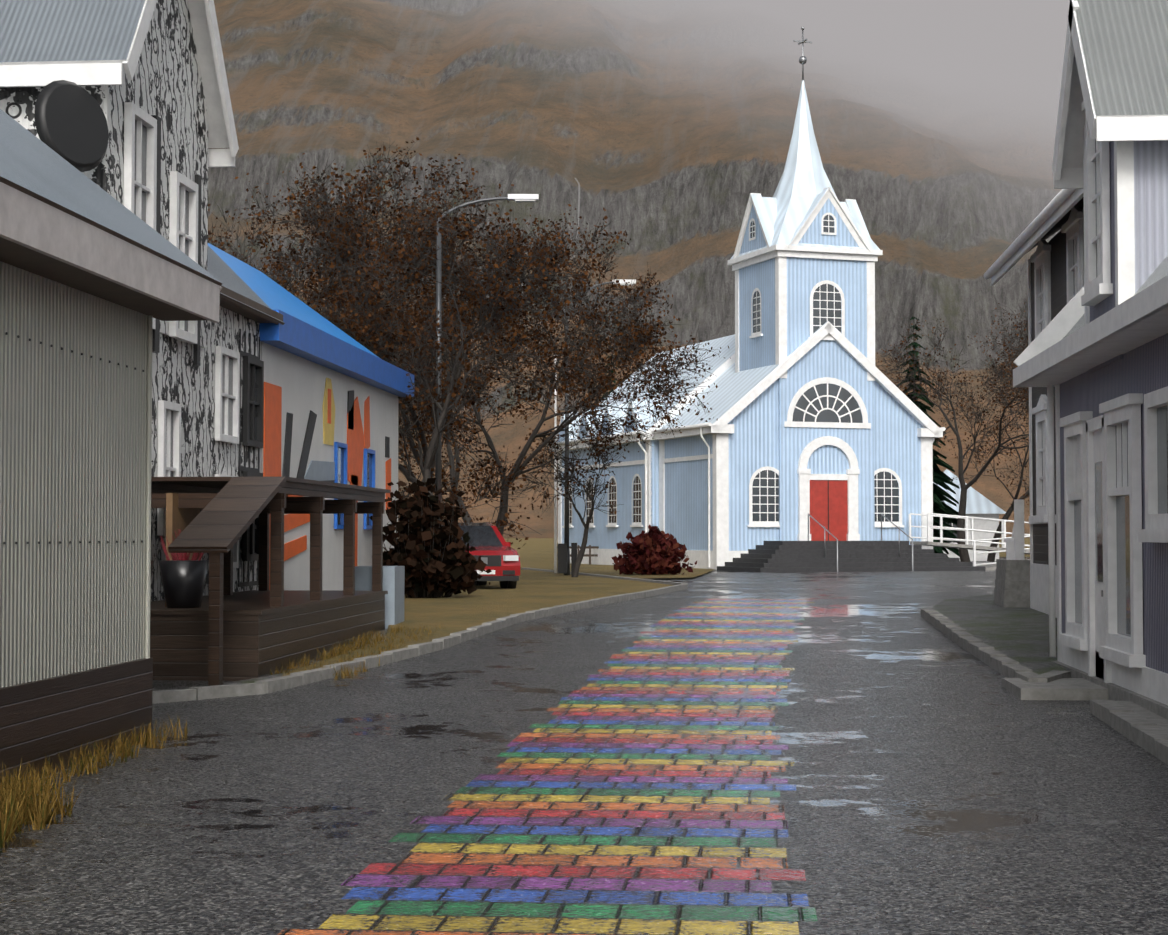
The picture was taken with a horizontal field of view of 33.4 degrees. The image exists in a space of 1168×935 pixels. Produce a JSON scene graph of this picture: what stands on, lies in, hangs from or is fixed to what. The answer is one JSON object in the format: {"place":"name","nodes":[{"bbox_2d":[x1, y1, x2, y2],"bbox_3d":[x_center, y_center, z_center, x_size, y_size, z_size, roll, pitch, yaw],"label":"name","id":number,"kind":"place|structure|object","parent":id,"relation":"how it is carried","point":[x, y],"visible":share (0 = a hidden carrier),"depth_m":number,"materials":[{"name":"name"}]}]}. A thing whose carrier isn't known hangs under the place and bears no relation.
{"place":"outdoors","nodes":[
{"label":"outdoors","id":0,"kind":"place"},
{"bbox_2d":[0,557,1167,934],"bbox_3d":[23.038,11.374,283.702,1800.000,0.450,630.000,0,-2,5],"label":"ground","id":1,"kind":"structure","parent":0,"point":[978,797],"depth_m":14.33,"materials":[{"name":"grey asphalt"}]},
{"bbox_2d":[0,759,84,847],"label":"grass","id":2,"kind":"structure","parent":1,"relation":"on","point":[19,808],"depth_m":12.17,"materials":[{"name":"plant"}]},
{"bbox_2d":[0,715,188,797],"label":"grass","id":3,"kind":"structure","parent":1,"relation":"on","point":[123,750],"depth_m":15.37,"materials":[{"name":"plant"}]},
{"bbox_2d":[0,109,222,783],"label":"shed","id":4,"kind":"structure","parent":1,"relation":"on","point":[95,279],"depth_m":15.24,"materials":[{"name":"corrugated metal"},{"name":"dark wood"}]},
{"bbox_2d":[0,0,284,601],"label":"house","id":5,"kind":"structure","parent":1,"relation":"on","point":[127,104],"depth_m":26.25,"materials":[{"name":"white paint"}]},
{"bbox_2d":[186,671,289,688],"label":"verge","id":6,"kind":"structure","parent":1,"relation":"on","point":[253,680],"depth_m":22.27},
{"bbox_2d":[150,477,404,685],"bbox_3d":[-4.500,1.566,26.523,2.260,2.720,10.815,0,-2,5],"label":"porch","id":7,"kind":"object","parent":1,"relation":"on","point":[221,632],"depth_m":23.89,"materials":[{"name":"brown wood"}]},
{"bbox_2d":[208,243,413,589],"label":"house","id":8,"kind":"structure","parent":1,"relation":"on","point":[332,392],"depth_m":36.60,"materials":[{"name":"grey paint"}]},
{"bbox_2d":[208,137,485,364],"bbox_3d":[-6.355,-3.178,56.623,11.950,13.080,9.272,-1,-2,37],"label":"tree","id":9,"kind":"object","parent":1,"relation":"on","point":[380,208],"visible":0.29,"depth_m":55.43,"materials":[{"name":"brown plant"}]},
{"bbox_2d":[258,192,488,453],"bbox_3d":[-7.553,-2.701,62.656,7.580,12.530,14.272,-1,-2,18],"label":"tree","id":10,"kind":"object","parent":1,"relation":"on","point":[332,199],"visible":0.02,"depth_m":63.55,"materials":[{"name":"brown plant"}]},
{"bbox_2d":[208,141,601,500],"bbox_3d":[-5.062,-2.586,50.580,11.088,11.452,10.847,0,-2,5],"label":"tree","id":11,"kind":"object","parent":1,"relation":"on","point":[283,261],"visible":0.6,"depth_m":50.43,"materials":[{"name":"brown plant"}]},
{"bbox_2d":[152,584,686,703],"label":"kerb","id":12,"kind":"structure","parent":1,"relation":"on","point":[291,680],"depth_m":24.68,"materials":[{"name":"concrete"}]},
{"bbox_2d":[369,478,491,597],"bbox_3d":[-3.257,1.496,40.317,2.517,2.534,2.248,-2,-2,37],"label":"dark bush","id":13,"kind":"object","parent":1,"relation":"on","point":[432,555],"visible":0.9,"depth_m":39.85,"materials":[{"name":"brown plant"}]},
{"bbox_2d":[398,370,484,508],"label":"tree","id":14,"kind":"object","parent":1,"relation":"on","point":[399,457],"visible":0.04,"depth_m":110.90,"materials":[{"name":"brown plant"}]},
{"bbox_2d":[379,287,526,522],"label":"tree","id":15,"kind":"object","parent":1,"relation":"on","point":[452,458],"visible":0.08,"depth_m":79.08,"materials":[{"name":"brown plant"}]},
{"bbox_2d":[307,178,619,585],"bbox_3d":[-3.836,-1.877,46.998,9.208,9.749,8.534,0,-2,5],"label":"tree","id":16,"kind":"object","parent":1,"relation":"on","point":[421,383],"visible":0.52,"depth_m":45.96,"materials":[{"name":"brown plant"}]},
{"bbox_2d":[281,569,672,676],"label":"verge","id":17,"kind":"structure","parent":1,"relation":"on","point":[494,600],"depth_m":38.09,"materials":[{"name":"brown plant"}]},
{"bbox_2d":[270,623,445,679],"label":"verge grass","id":18,"kind":"structure","parent":17,"relation":"on","point":[347,648],"depth_m":25.97,"materials":[{"name":"brown plant"}]},
{"bbox_2d":[512,419,630,576],"bbox_3d":[-0.377,0.964,59.762,2.838,4.974,4.720,2,-3,-39],"label":"tree","id":19,"kind":"object","parent":17,"relation":"on","point":[576,567],"visible":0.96,"depth_m":59.63,"materials":[{"name":"brown plant"}]},
{"bbox_2d":[444,523,520,588],"bbox_3d":[-3.072,2.224,48.461,2.220,1.704,4.752,1,-2,-17],"label":"red car","id":20,"kind":"object","parent":1,"relation":"on","point":[498,554],"visible":0.42,"depth_m":46.81,"materials":[{"name":"red metal"}]},
{"bbox_2d":[435,194,538,501],"bbox_3d":[-2.372,-1.830,47.288,2.532,9.640,0.260,0,-2,-1],"label":"lamp","id":21,"kind":"object","parent":1,"relation":"on","point":[524,197],"visible":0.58,"depth_m":47.31,"materials":[{"name":"grey metal"}]},
{"bbox_2d":[201,599,888,934],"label":"rainbow path","id":22,"kind":"structure","parent":1,"relation":"on","point":[669,769],"depth_m":12.39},
{"bbox_2d":[382,204,730,535],"bbox_3d":[-1.025,-2.215,60.336,13.862,11.369,9.106,-2,-3,43],"label":"tree","id":23,"kind":"object","parent":1,"relation":"on","point":[635,343],"visible":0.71,"depth_m":59.05,"materials":[{"name":"brown plant"}]},
{"bbox_2d":[554,354,576,574],"bbox_3d":[-0.621,-0.190,64.105,0.637,7.520,3.632,0,-2,-3],"label":"flagpole","id":24,"kind":"object","parent":1,"relation":"on","point":[562,556],"visible":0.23,"depth_m":62.24,"materials":[{"name":"white metal"}]},
{"bbox_2d":[522,279,635,574],"bbox_3d":[-0.477,-1.273,62.584,4.300,9.580,0.260,0,-2,-4],"label":"lamp","id":25,"kind":"object","parent":1,"relation":"on","point":[566,514],"visible":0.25,"depth_m":62.49,"materials":[{"name":"grey metal"}]},
{"bbox_2d":[522,568,686,584],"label":"kerb","id":26,"kind":"structure","parent":1,"relation":"on","point":[639,579],"depth_m":56.64,"materials":[{"name":"concrete"}]},
{"bbox_2d":[602,349,620,397],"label":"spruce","id":27,"kind":"object","parent":1,"relation":"on","point":[611,379],"visible":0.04,"depth_m":112.31,"materials":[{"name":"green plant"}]},
{"bbox_2d":[548,27,1029,571],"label":"church","id":28,"kind":"structure","parent":1,"relation":"on","point":[808,447],"depth_m":75.98,"materials":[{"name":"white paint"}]},
{"bbox_2d":[897,309,959,557],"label":"spruce","id":29,"kind":"object","parent":1,"relation":"on","point":[940,478],"visible":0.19,"depth_m":95.53,"materials":[{"name":"green plant"}]},
{"bbox_2d":[875,310,1029,561],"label":"tree","id":30,"kind":"object","parent":1,"relation":"on","point":[964,555],"visible":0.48,"depth_m":91.47,"materials":[{"name":"brown plant"}]},
{"bbox_2d":[933,469,1005,560],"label":"hut","id":31,"kind":"object","parent":1,"relation":"on","point":[978,504],"visible":0.1,"depth_m":101.09,"materials":[{"name":"white paint"}]},
{"bbox_2d":[941,347,1029,561],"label":"tree","id":32,"kind":"object","parent":1,"relation":"on","point":[991,556],"visible":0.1,"depth_m":95.88,"materials":[{"name":"brown plant"}]},
{"bbox_2d":[921,609,1070,682],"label":"curb","id":33,"kind":"structure","parent":1,"relation":"on","point":[1003,664],"depth_m":24.84,"materials":[{"name":"concrete"}]},
{"bbox_2d":[931,595,1066,673],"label":"pavement","id":34,"kind":"structure","parent":33,"relation":"on","point":[1020,636],"depth_m":29.79,"materials":[{"name":"grey concrete"}]},
{"bbox_2d":[966,289,1028,432],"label":"tree","id":35,"kind":"object","parent":1,"relation":"on","point":[1010,345],"visible":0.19,"depth_m":97.23,"materials":[{"name":"brown plant"}]},
{"bbox_2d":[981,317,1028,419],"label":"tree","id":36,"kind":"object","parent":1,"relation":"on","point":[1001,372],"visible":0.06,"depth_m":83.52,"materials":[{"name":"brown plant"}]},
{"bbox_2d":[984,189,1083,617],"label":"house","id":37,"kind":"structure","parent":1,"relation":"on","point":[1055,273],"depth_m":33.39,"materials":[{"name":"white paint"}]},
{"bbox_2d":[1002,0,1167,719],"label":"house","id":38,"kind":"structure","parent":1,"relation":"on","point":[1094,353],"depth_m":20.33,"materials":[{"name":"white paint"}]},
{"bbox_2d":[1090,700,1167,764],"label":"kerb","id":39,"kind":"structure","parent":1,"relation":"on","point":[1149,736],"depth_m":17.02,"materials":[{"name":"concrete"}]},
{"bbox_2d":[1116,701,1167,730],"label":"sidewalk","id":40,"kind":"structure","parent":1,"relation":"on","point":[1159,721],"depth_m":17.91,"materials":[{"name":"concrete"}]},
{"bbox_2d":[518,551,715,578],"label":"church lawn","id":41,"kind":"structure","parent":0,"point":[538,559],"depth_m":77.72,"materials":[{"name":"brown plant"}]},
{"bbox_2d":[557,545,598,564],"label":"fence","id":42,"kind":"object","parent":41,"relation":"on","point":[589,547],"visible":0.23,"depth_m":85.38,"materials":[{"name":"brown wood"}]},
{"bbox_2d":[611,524,696,574],"bbox_3d":[2.157,2.725,63.992,2.790,1.781,2.696,1,-2,-33],"label":"bush","id":43,"kind":"object","parent":41,"relation":"on","point":[653,551],"visible":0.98,"depth_m":63.44,"materials":[{"name":"red plant"}]},
{"bbox_2d":[208,0,1069,537],"bbox_3d":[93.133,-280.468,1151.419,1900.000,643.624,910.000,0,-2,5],"label":"mountain","id":44,"kind":"structure","parent":0,"point":[660,130],"depth_m":1053.27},
{"bbox_2d":[398,538,1029,556],"bbox_3d":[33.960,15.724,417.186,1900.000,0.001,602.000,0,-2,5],"label":"field","id":45,"kind":"structure","parent":0,"point":[539,544],"depth_m":263.34,"materials":[{"name":"brown plant"}]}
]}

